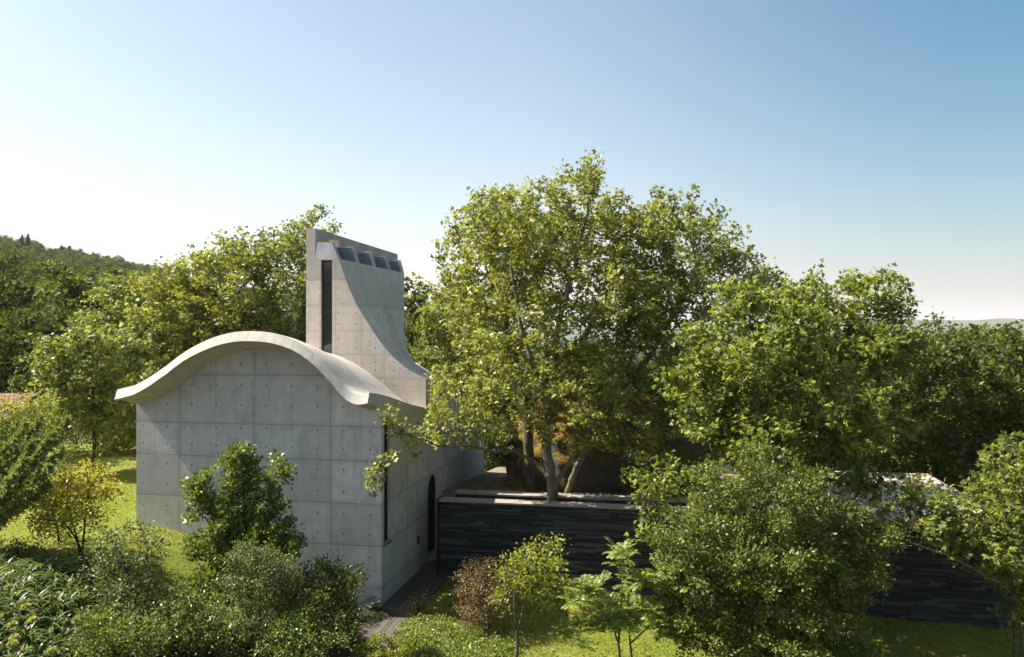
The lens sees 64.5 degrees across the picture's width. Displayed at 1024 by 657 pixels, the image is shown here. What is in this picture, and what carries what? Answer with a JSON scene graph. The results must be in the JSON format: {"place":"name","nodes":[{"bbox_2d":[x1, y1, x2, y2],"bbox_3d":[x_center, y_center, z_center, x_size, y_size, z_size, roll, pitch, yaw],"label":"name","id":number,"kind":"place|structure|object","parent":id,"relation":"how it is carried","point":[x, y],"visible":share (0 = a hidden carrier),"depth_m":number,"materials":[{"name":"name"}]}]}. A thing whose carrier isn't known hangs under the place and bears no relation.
{"place":"outdoors","nodes":[
{"label":"outdoors","id":0,"kind":"place"},
{"bbox_2d":[484,432,506,472],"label":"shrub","id":1,"kind":"object","parent":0,"point":[494,458],"visible":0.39,"depth_m":41.25,"materials":[{"name":"green plant"}]},
{"bbox_2d":[0,276,1023,656],"bbox_3d":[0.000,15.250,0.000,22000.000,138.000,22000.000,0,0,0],"label":"ground","id":2,"kind":"structure","parent":0,"point":[120,462],"depth_m":23.30,"materials":[{"name":"green plant"}]},
{"bbox_2d":[0,277,23,325],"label":"broadleaf tree","id":3,"kind":"object","parent":2,"relation":"on","point":[4,304],"visible":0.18,"depth_m":65.24,"materials":[{"name":"green plant"}]},
{"bbox_2d":[0,247,30,273],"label":"broadleaf tree","id":4,"kind":"object","parent":2,"relation":"on","point":[15,258],"visible":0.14,"depth_m":150.22,"materials":[{"name":"green plant"}]},
{"bbox_2d":[0,583,30,625],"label":"flowering lily","id":5,"kind":"object","parent":2,"relation":"on","point":[8,586],"visible":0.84,"depth_m":17.83,"materials":[{"name":"green plant"}]},
{"bbox_2d":[0,252,31,280],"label":"broadleaf tree","id":6,"kind":"object","parent":2,"relation":"on","point":[4,263],"visible":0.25,"depth_m":122.65,"materials":[{"name":"green plant"}]},
{"bbox_2d":[0,579,33,599],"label":"lily plant","id":7,"kind":"object","parent":2,"relation":"on","point":[16,586],"visible":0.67,"depth_m":19.06,"materials":[{"name":"green plant"}]},
{"bbox_2d":[0,323,37,391],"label":"broadleaf tree","id":8,"kind":"object","parent":2,"relation":"on","point":[10,340],"visible":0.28,"depth_m":55.16,"materials":[{"name":"green plant"}]},
{"bbox_2d":[0,581,41,610],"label":"lily plant","id":9,"kind":"object","parent":2,"relation":"on","point":[17,591],"visible":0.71,"depth_m":18.80,"materials":[{"name":"green plant"}]},
{"bbox_2d":[0,594,41,629],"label":"lily plant","id":10,"kind":"object","parent":2,"relation":"on","point":[9,613],"visible":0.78,"depth_m":18.08,"materials":[{"name":"green plant"}]},
{"bbox_2d":[0,571,48,591],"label":"lily plant","id":11,"kind":"object","parent":2,"relation":"on","point":[30,577],"visible":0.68,"depth_m":19.55,"materials":[{"name":"green plant"}]},
{"bbox_2d":[0,589,48,615],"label":"lily plant","id":12,"kind":"object","parent":2,"relation":"on","point":[19,602],"visible":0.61,"depth_m":18.44,"materials":[{"name":"green plant"}]},
{"bbox_2d":[1,563,47,580],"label":"lily plant","id":13,"kind":"object","parent":2,"relation":"on","point":[21,573],"visible":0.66,"depth_m":20.05,"materials":[{"name":"green plant"}]},
{"bbox_2d":[0,404,50,474],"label":"shrub","id":14,"kind":"object","parent":2,"relation":"on","point":[5,429],"visible":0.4,"depth_m":30.14,"materials":[{"name":"green plant"}]},
{"bbox_2d":[0,271,50,314],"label":"broadleaf tree","id":15,"kind":"object","parent":2,"relation":"on","point":[30,290],"visible":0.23,"depth_m":82.06,"materials":[{"name":"green plant"}]},
{"bbox_2d":[0,393,50,422],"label":"house","id":16,"kind":"structure","parent":2,"relation":"on","point":[12,396],"depth_m":46.03,"materials":[{"name":"paint"}]},
{"bbox_2d":[0,606,53,631],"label":"lily plant","id":17,"kind":"object","parent":2,"relation":"on","point":[23,620],"visible":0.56,"depth_m":17.97,"materials":[{"name":"green plant"}]},
{"bbox_2d":[3,602,51,654],"bbox_3d":[-10.328,6.388,17.342,1.018,1.095,1.153,0,0,6],"label":"flowering lily","id":18,"kind":"object","parent":2,"relation":"on","point":[27,605],"visible":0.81,"depth_m":17.35,"materials":[{"name":"green plant"}]},
{"bbox_2d":[1,616,53,641],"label":"lily plant","id":19,"kind":"object","parent":2,"relation":"on","point":[24,628],"visible":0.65,"depth_m":17.62,"materials":[{"name":"green plant"}]},
{"bbox_2d":[18,246,37,264],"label":"broadleaf tree","id":20,"kind":"object","parent":2,"relation":"on","point":[32,257],"visible":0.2,"depth_m":221.48,"materials":[{"name":"green plant"}]},
{"bbox_2d":[0,307,57,392],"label":"broadleaf tree","id":21,"kind":"object","parent":2,"relation":"on","point":[37,318],"visible":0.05,"depth_m":61.01,"materials":[{"name":"green plant"}]},
{"bbox_2d":[10,261,48,276],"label":"broadleaf tree","id":22,"kind":"object","parent":2,"relation":"on","point":[37,267],"visible":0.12,"depth_m":147.65,"materials":[{"name":"green plant"}]},
{"bbox_2d":[0,534,59,566],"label":"shrub","id":23,"kind":"object","parent":2,"relation":"on","point":[14,550],"visible":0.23,"depth_m":21.50,"materials":[{"name":"green plant"}]},
{"bbox_2d":[9,616,52,656],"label":"flowering lily","id":24,"kind":"object","parent":2,"relation":"on","point":[31,619],"visible":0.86,"depth_m":17.03,"materials":[{"name":"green plant"}]},
{"bbox_2d":[4,266,62,306],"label":"broadleaf tree","id":25,"kind":"object","parent":2,"relation":"on","point":[46,276],"visible":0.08,"depth_m":129.14,"materials":[{"name":"green plant"}]},
{"bbox_2d":[5,585,62,611],"bbox_3d":[-11.103,6.327,18.875,1.256,0.454,1.224,0,0,-6],"label":"lily plant","id":26,"kind":"object","parent":2,"relation":"on","point":[37,599],"visible":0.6,"depth_m":18.84,"materials":[{"name":"green plant"}]},
{"bbox_2d":[0,412,73,530],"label":"juniper","id":27,"kind":"object","parent":2,"relation":"on","point":[18,489],"visible":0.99,"depth_m":21.72,"materials":[{"name":"green plant"}]},
{"bbox_2d":[8,556,65,579],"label":"lily plant","id":28,"kind":"object","parent":2,"relation":"on","point":[41,566],"visible":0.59,"depth_m":20.38,"materials":[{"name":"green plant"}]},
{"bbox_2d":[0,383,88,443],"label":"shrub","id":29,"kind":"object","parent":2,"relation":"on","point":[42,404],"visible":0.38,"depth_m":35.60,"materials":[{"name":"green plant"}]},
{"bbox_2d":[7,335,81,397],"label":"broadleaf tree","id":30,"kind":"object","parent":2,"relation":"on","point":[22,382],"visible":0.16,"depth_m":50.66,"materials":[{"name":"green plant"}]},
{"bbox_2d":[0,302,95,404],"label":"broadleaf tree","id":31,"kind":"object","parent":2,"relation":"on","point":[49,329],"visible":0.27,"depth_m":55.73,"materials":[{"name":"green plant"}]},
{"bbox_2d":[24,560,72,579],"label":"lily plant","id":32,"kind":"object","parent":2,"relation":"on","point":[40,568],"visible":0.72,"depth_m":20.37,"materials":[{"name":"green plant"}]},
{"bbox_2d":[26,610,71,635],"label":"lily plant","id":33,"kind":"object","parent":2,"relation":"on","point":[53,624],"visible":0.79,"depth_m":18.26,"materials":[{"name":"green plant"}]},
{"bbox_2d":[16,491,82,544],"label":"yellow tree","id":34,"kind":"object","parent":2,"relation":"on","point":[58,533],"visible":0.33,"depth_m":23.45,"materials":[{"name":"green plant"}]},
{"bbox_2d":[36,620,79,643],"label":"lily plant","id":35,"kind":"object","parent":2,"relation":"on","point":[62,632],"visible":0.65,"depth_m":17.98,"materials":[{"name":"green plant"}]},
{"bbox_2d":[38,587,83,620],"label":"lily plant","id":36,"kind":"object","parent":2,"relation":"on","point":[61,604],"visible":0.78,"depth_m":18.90,"materials":[{"name":"green plant"}]},
{"bbox_2d":[6,259,118,397],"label":"broadleaf tree","id":37,"kind":"object","parent":2,"relation":"on","point":[73,293],"visible":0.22,"depth_m":67.63,"materials":[{"name":"green plant"}]},
{"bbox_2d":[43,551,86,573],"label":"lily plant","id":38,"kind":"object","parent":2,"relation":"on","point":[66,562],"visible":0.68,"depth_m":21.10,"materials":[{"name":"green plant"}]},
{"bbox_2d":[9,454,128,557],"bbox_3d":[-11.938,4.807,22.048,2.886,2.887,2.240,0,0,0],"label":"yellow tree","id":39,"kind":"object","parent":2,"relation":"on","point":[47,506],"visible":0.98,"depth_m":21.84,"materials":[{"name":"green plant"}]},
{"bbox_2d":[44,268,95,308],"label":"broadleaf tree","id":40,"kind":"object","parent":2,"relation":"on","point":[85,275],"visible":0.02,"depth_m":94.55,"materials":[{"name":"green plant"}]},
{"bbox_2d":[33,404,107,454],"bbox_3d":[-20.698,4.695,38.009,3.611,3.498,4.000,0,0,-35],"label":"shrub","id":41,"kind":"object","parent":2,"relation":"on","point":[71,436],"visible":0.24,"depth_m":37.81,"materials":[{"name":"green plant"}]},
{"bbox_2d":[45,588,95,614],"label":"lily plant","id":42,"kind":"object","parent":2,"relation":"on","point":[72,598],"visible":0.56,"depth_m":19.32,"materials":[{"name":"green plant"}]},
{"bbox_2d":[47,574,97,602],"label":"lily plant","id":43,"kind":"object","parent":2,"relation":"on","point":[72,588],"visible":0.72,"depth_m":19.70,"materials":[{"name":"green plant"}]},
{"bbox_2d":[51,560,111,588],"bbox_3d":[-11.049,6.629,20.536,2.256,1.616,2.083,0,0,0],"label":"shrub","id":44,"kind":"object","parent":2,"relation":"on","point":[79,575],"visible":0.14,"depth_m":20.47,"materials":[{"name":"green plant"}]},
{"bbox_2d":[19,322,167,471],"bbox_3d":[-17.413,2.858,34.219,5.327,6.349,4.712,0,0,0],"label":"young tree","id":45,"kind":"object","parent":2,"relation":"on","point":[64,354],"visible":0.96,"depth_m":33.46,"materials":[{"name":"green plant"}]},
{"bbox_2d":[76,375,138,455],"bbox_3d":[-18.813,4.343,39.178,4.072,4.361,4.665,0,0,0],"label":"young tree","id":46,"kind":"object","parent":2,"relation":"on","point":[129,434],"visible":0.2,"depth_m":38.39,"materials":[{"name":"green plant"}]},
{"bbox_2d":[91,261,131,280],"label":"broadleaf tree","id":47,"kind":"object","parent":2,"relation":"on","point":[114,271],"visible":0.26,"depth_m":181.71,"materials":[{"name":"green plant"}]},
{"bbox_2d":[50,599,179,656],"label":"shrub","id":48,"kind":"object","parent":2,"relation":"on","point":[113,636],"visible":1,"depth_m":17.49,"materials":[{"name":"green plant"}]},
{"bbox_2d":[61,269,177,398],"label":"plane tree","id":49,"kind":"object","parent":2,"relation":"on","point":[111,317],"visible":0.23,"depth_m":45.66,"materials":[{"name":"green plant"}]},
{"bbox_2d":[77,514,177,632],"bbox_3d":[-9.292,6.004,19.427,2.436,2.926,2.211,0,0,0],"label":"shrub","id":50,"kind":"object","parent":2,"relation":"on","point":[115,547],"visible":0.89,"depth_m":19.32,"materials":[{"name":"green plant"}]},
{"bbox_2d":[112,243,239,382],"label":"plane tree","id":51,"kind":"object","parent":2,"relation":"on","point":[163,310],"visible":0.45,"depth_m":44.20,"materials":[{"name":"green plant"}]},
{"bbox_2d":[141,574,232,656],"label":"shrub","id":52,"kind":"object","parent":2,"relation":"on","point":[207,618],"visible":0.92,"depth_m":18.71,"materials":[{"name":"green plant"}]},
{"bbox_2d":[0,543,380,656],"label":"bed ground cover","id":53,"kind":"object","parent":2,"relation":"on","point":[45,607],"visible":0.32,"depth_m":19.66,"materials":[{"name":"green plant"}]},
{"bbox_2d":[5,619,38,656],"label":"flowering lily","id":54,"kind":"object","parent":53,"relation":"on","point":[12,624],"visible":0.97,"depth_m":16.63,"materials":[{"name":"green plant"}]},
{"bbox_2d":[213,631,250,656],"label":"lily plant","id":55,"kind":"object","parent":2,"relation":"on","point":[233,646],"visible":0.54,"depth_m":19.99,"materials":[{"name":"green plant"}]},
{"bbox_2d":[174,225,294,346],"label":"plane tree","id":56,"kind":"object","parent":2,"relation":"on","point":[238,263],"visible":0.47,"depth_m":44.38,"materials":[{"name":"green plant"}]},
{"bbox_2d":[176,438,307,635],"bbox_3d":[-6.977,5.448,20.784,3.642,5.216,2.755,0,0,0],"label":"camellia shrub","id":57,"kind":"object","parent":2,"relation":"on","point":[223,531],"visible":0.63,"depth_m":20.66,"materials":[{"name":"green plant"}]},
{"bbox_2d":[234,633,270,655],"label":"lily plant","id":58,"kind":"object","parent":2,"relation":"on","point":[248,646],"visible":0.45,"depth_m":20.27,"materials":[{"name":"green plant"}]},
{"bbox_2d":[214,536,307,656],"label":"shrub","id":59,"kind":"object","parent":2,"relation":"on","point":[266,601],"visible":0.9,"depth_m":18.76,"materials":[{"name":"green plant"}]},
{"bbox_2d":[236,202,345,342],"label":"plane tree","id":60,"kind":"object","parent":2,"relation":"on","point":[292,247],"visible":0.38,"depth_m":45.31,"materials":[{"name":"green plant"}]},
{"bbox_2d":[115,228,483,606],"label":"chapel","id":61,"kind":"structure","parent":2,"relation":"on","point":[310,406],"depth_m":25.04,"materials":[{"name":"concrete"}]},
{"bbox_2d":[384,419,391,545],"bbox_3d":[-3.845,4.578,24.542,0.235,3.857,0.627,0,0,11],"label":"slit window","id":62,"kind":"structure","parent":61,"relation":"in","point":[385,426],"depth_m":24.76,"materials":[{"name":"black glass"}]},
{"bbox_2d":[428,474,434,552],"bbox_3d":[-3.018,6.700,29.290,0.160,2.900,1.228,0,0,11],"label":"door","id":63,"kind":"structure","parent":61,"relation":"in","point":[431,487],"depth_m":29.68,"materials":[{"name":"brown wood"}]},
{"bbox_2d":[248,593,355,656],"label":"shrub","id":64,"kind":"object","parent":2,"relation":"on","point":[308,636],"visible":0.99,"depth_m":18.09,"materials":[{"name":"green plant"}]},
{"bbox_2d":[275,553,371,656],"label":"shrub","id":65,"kind":"object","parent":2,"relation":"on","point":[336,586],"visible":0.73,"depth_m":20.12,"materials":[{"name":"green plant"}]},
{"bbox_2d":[329,596,385,623],"bbox_3d":[-4.495,8.059,22.998,1.871,0.676,1.928,0,0,0],"label":"fern","id":66,"kind":"object","parent":2,"relation":"on","point":[368,613],"visible":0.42,"depth_m":23.01,"materials":[{"name":"green plant"}]},
{"bbox_2d":[359,599,398,619],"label":"fern","id":67,"kind":"object","parent":2,"relation":"on","point":[378,611],"visible":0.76,"depth_m":23.17,"materials":[{"name":"green plant"}]},
{"bbox_2d":[348,629,417,656],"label":"boxwood shrub","id":68,"kind":"object","parent":2,"relation":"on","point":[402,649],"visible":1,"depth_m":19.29,"materials":[{"name":"green plant"}]},
{"bbox_2d":[351,561,448,643],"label":"path","id":69,"kind":"structure","parent":2,"relation":"on","point":[424,578],"depth_m":24.37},
{"bbox_2d":[407,589,434,617],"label":"shrub","id":70,"kind":"object","parent":2,"relation":"on","point":[418,605],"visible":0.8,"depth_m":23.19,"materials":[{"name":"green plant"}]},
{"bbox_2d":[404,276,457,373],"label":"broadleaf tree","id":71,"kind":"object","parent":2,"relation":"on","point":[410,304],"visible":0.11,"depth_m":50.93,"materials":[{"name":"green plant"}]},
{"bbox_2d":[430,591,457,616],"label":"sapling","id":72,"kind":"object","parent":2,"relation":"on","point":[450,604],"visible":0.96,"depth_m":22.92,"materials":[{"name":"green plant"}]},
{"bbox_2d":[368,610,531,656],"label":"ground cover","id":73,"kind":"object","parent":2,"relation":"on","point":[419,635],"visible":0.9,"depth_m":21.25,"materials":[{"name":"green plant"}]},
{"bbox_2d":[409,282,546,455],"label":"plane tree","id":74,"kind":"object","parent":2,"relation":"on","point":[432,355],"visible":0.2,"depth_m":41.95,"materials":[{"name":"green plant"}]},
{"bbox_2d":[449,548,522,632],"bbox_3d":[-0.766,7.316,22.197,1.995,2.363,1.898,0,0,43],"label":"bronze shrub","id":75,"kind":"object","parent":2,"relation":"on","point":[488,609],"visible":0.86,"depth_m":22.04,"materials":[{"name":"brown plant"}]},
{"bbox_2d":[484,531,578,656],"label":"fruit tree","id":76,"kind":"object","parent":2,"relation":"on","point":[554,559],"visible":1,"depth_m":20.16,"materials":[{"name":"green plant"}]},
{"bbox_2d":[493,346,591,418],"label":"broadleaf tree","id":77,"kind":"object","parent":2,"relation":"on","point":[508,416],"visible":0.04,"depth_m":53.74,"materials":[{"name":"green plant"}]},
{"bbox_2d":[572,339,633,392],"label":"broadleaf tree","id":78,"kind":"object","parent":2,"relation":"on","point":[594,364],"visible":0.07,"depth_m":56.05,"materials":[{"name":"green plant"}]},
{"bbox_2d":[443,467,763,508],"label":"terrace","id":79,"kind":"structure","parent":2,"relation":"on","point":[483,479],"depth_m":32.68,"materials":[{"name":"grey concrete"}]},
{"bbox_2d":[410,183,588,491],"bbox_3d":[-0.221,0.496,32.561,7.190,12.113,9.985,0,0,0],"label":"plane tree","id":80,"kind":"object","parent":79,"relation":"on","point":[469,308],"visible":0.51,"depth_m":30.38,"materials":[{"name":"green plant"}]},
{"bbox_2d":[362,148,701,500],"bbox_3d":[1.198,0.116,27.186,10.843,12.605,9.968,0,0,0],"label":"plane tree","id":81,"kind":"object","parent":79,"relation":"on","point":[538,311],"visible":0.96,"depth_m":26.63,"materials":[{"name":"green plant"}]},
{"bbox_2d":[475,477,740,497],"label":"fallen leaves","id":82,"kind":"object","parent":79,"relation":"on","point":[558,491],"visible":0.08,"depth_m":30.83,"materials":[{"name":"brown plant"}]},
{"bbox_2d":[564,183,789,492],"bbox_3d":[6.060,0.770,29.226,7.196,11.558,6.982,0,0,-43],"label":"plane tree","id":83,"kind":"object","parent":79,"relation":"on","point":[690,229],"visible":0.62,"depth_m":27.98,"materials":[{"name":"green plant"}]},
{"bbox_2d":[436,496,771,602],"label":"garden wall","id":84,"kind":"structure","parent":2,"relation":"on","point":[483,527],"depth_m":26.38,"materials":[{"name":"stone"}]},
{"bbox_2d":[455,489,757,508],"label":"retaining wall","id":85,"kind":"structure","parent":2,"relation":"on","point":[568,497],"depth_m":27.75,"materials":[{"name":"concrete"}]},
{"bbox_2d":[503,388,711,493],"bbox_3d":[3.891,5.126,33.827,9.114,5.398,7.628,0,0,0],"label":"boulder","id":86,"kind":"object","parent":2,"relation":"on","point":[599,471],"visible":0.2,"depth_m":30.77,"materials":[{"name":"stone"}]},
{"bbox_2d":[550,536,706,656],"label":"sumac tree","id":87,"kind":"object","parent":2,"relation":"on","point":[662,622],"visible":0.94,"depth_m":19.80,"materials":[{"name":"green plant"}]},
{"bbox_2d":[600,349,685,419],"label":"broadleaf tree","id":88,"kind":"object","parent":2,"relation":"on","point":[656,373],"visible":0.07,"depth_m":53.82,"materials":[{"name":"green plant"}]},
{"bbox_2d":[634,346,751,419],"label":"broadleaf tree","id":89,"kind":"object","parent":2,"relation":"on","point":[655,376],"visible":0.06,"depth_m":55.87,"materials":[{"name":"green plant"}]},
{"bbox_2d":[410,582,1019,656],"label":"fallen leaves","id":90,"kind":"object","parent":2,"relation":"on","point":[699,641],"visible":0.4,"depth_m":22.54,"materials":[{"name":"plant"}]},
{"bbox_2d":[619,272,906,617],"bbox_3d":[7.178,3.436,23.791,8.146,10.268,5.295,0,0,0],"label":"maple tree","id":91,"kind":"object","parent":2,"relation":"on","point":[716,421],"visible":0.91,"depth_m":23.12,"materials":[{"name":"green plant"}]},
{"bbox_2d":[643,438,916,656],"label":"privet tree","id":92,"kind":"object","parent":2,"relation":"on","point":[791,565],"visible":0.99,"depth_m":19.89,"materials":[{"name":"green plant"}]},
{"bbox_2d":[713,354,873,469],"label":"broadleaf tree","id":93,"kind":"object","parent":2,"relation":"on","point":[735,436],"visible":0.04,"depth_m":55.12,"materials":[{"name":"green plant"}]},
{"bbox_2d":[770,339,916,470],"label":"broadleaf tree","id":94,"kind":"object","parent":2,"relation":"on","point":[834,463],"visible":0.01,"depth_m":56.29,"materials":[{"name":"green plant"}]},
{"bbox_2d":[751,258,936,470],"bbox_3d":[13.802,2.771,34.519,8.777,11.753,7.544,0,0,0],"label":"maple tree","id":95,"kind":"object","parent":2,"relation":"on","point":[879,336],"visible":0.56,"depth_m":33.72,"materials":[{"name":"green plant"}]},
{"bbox_2d":[757,469,1012,629],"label":"pavilion","id":96,"kind":"structure","parent":2,"relation":"on","point":[929,585],"depth_m":24.18,"materials":[{"name":"stone"}]},
{"bbox_2d":[763,469,980,516],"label":"fallen leaves","id":97,"kind":"object","parent":96,"relation":"on","point":[861,500],"visible":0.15,"depth_m":28.34,"materials":[{"name":"plant"}]},
{"bbox_2d":[857,312,1023,489],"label":"oak tree","id":98,"kind":"object","parent":2,"relation":"on","point":[956,412],"visible":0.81,"depth_m":35.90,"materials":[{"name":"green plant"}]},
{"bbox_2d":[867,431,1023,626],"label":"maple tree","id":99,"kind":"object","parent":2,"relation":"on","point":[1000,513],"visible":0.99,"depth_m":20.86,"materials":[{"name":"green plant"}]},
{"bbox_2d":[869,326,1023,485],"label":"broadleaf tree","id":100,"kind":"object","parent":2,"relation":"on","point":[982,333],"visible":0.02,"depth_m":53.60,"materials":[{"name":"green plant"}]},
{"bbox_2d":[915,319,1023,499],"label":"oak tree","id":101,"kind":"object","parent":2,"relation":"on","point":[1014,359],"visible":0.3,"depth_m":37.99,"materials":[{"name":"green plant"}]},
{"bbox_2d":[932,322,1023,392],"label":"broadleaf tree","id":102,"kind":"object","parent":2,"relation":"on","point":[984,327],"visible":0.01,"depth_m":61.30,"materials":[{"name":"green plant"}]},
{"bbox_2d":[986,600,1023,656],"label":"shrub","id":103,"kind":"object","parent":2,"relation":"on","point":[1010,621],"visible":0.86,"depth_m":21.56,"materials":[{"name":"green plant"}]},
{"bbox_2d":[0,0,1023,325],"label":"sky","id":104,"kind":"structure","parent":0,"point":[863,135],"materials":[{"name":"blue"}]},
{"bbox_2d":[512,318,1023,339],"bbox_3d":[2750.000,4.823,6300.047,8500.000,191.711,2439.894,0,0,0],"label":"hills","id":105,"kind":"structure","parent":0,"point":[991,322],"depth_m":5753.66,"materials":[{"name":"green plant"}]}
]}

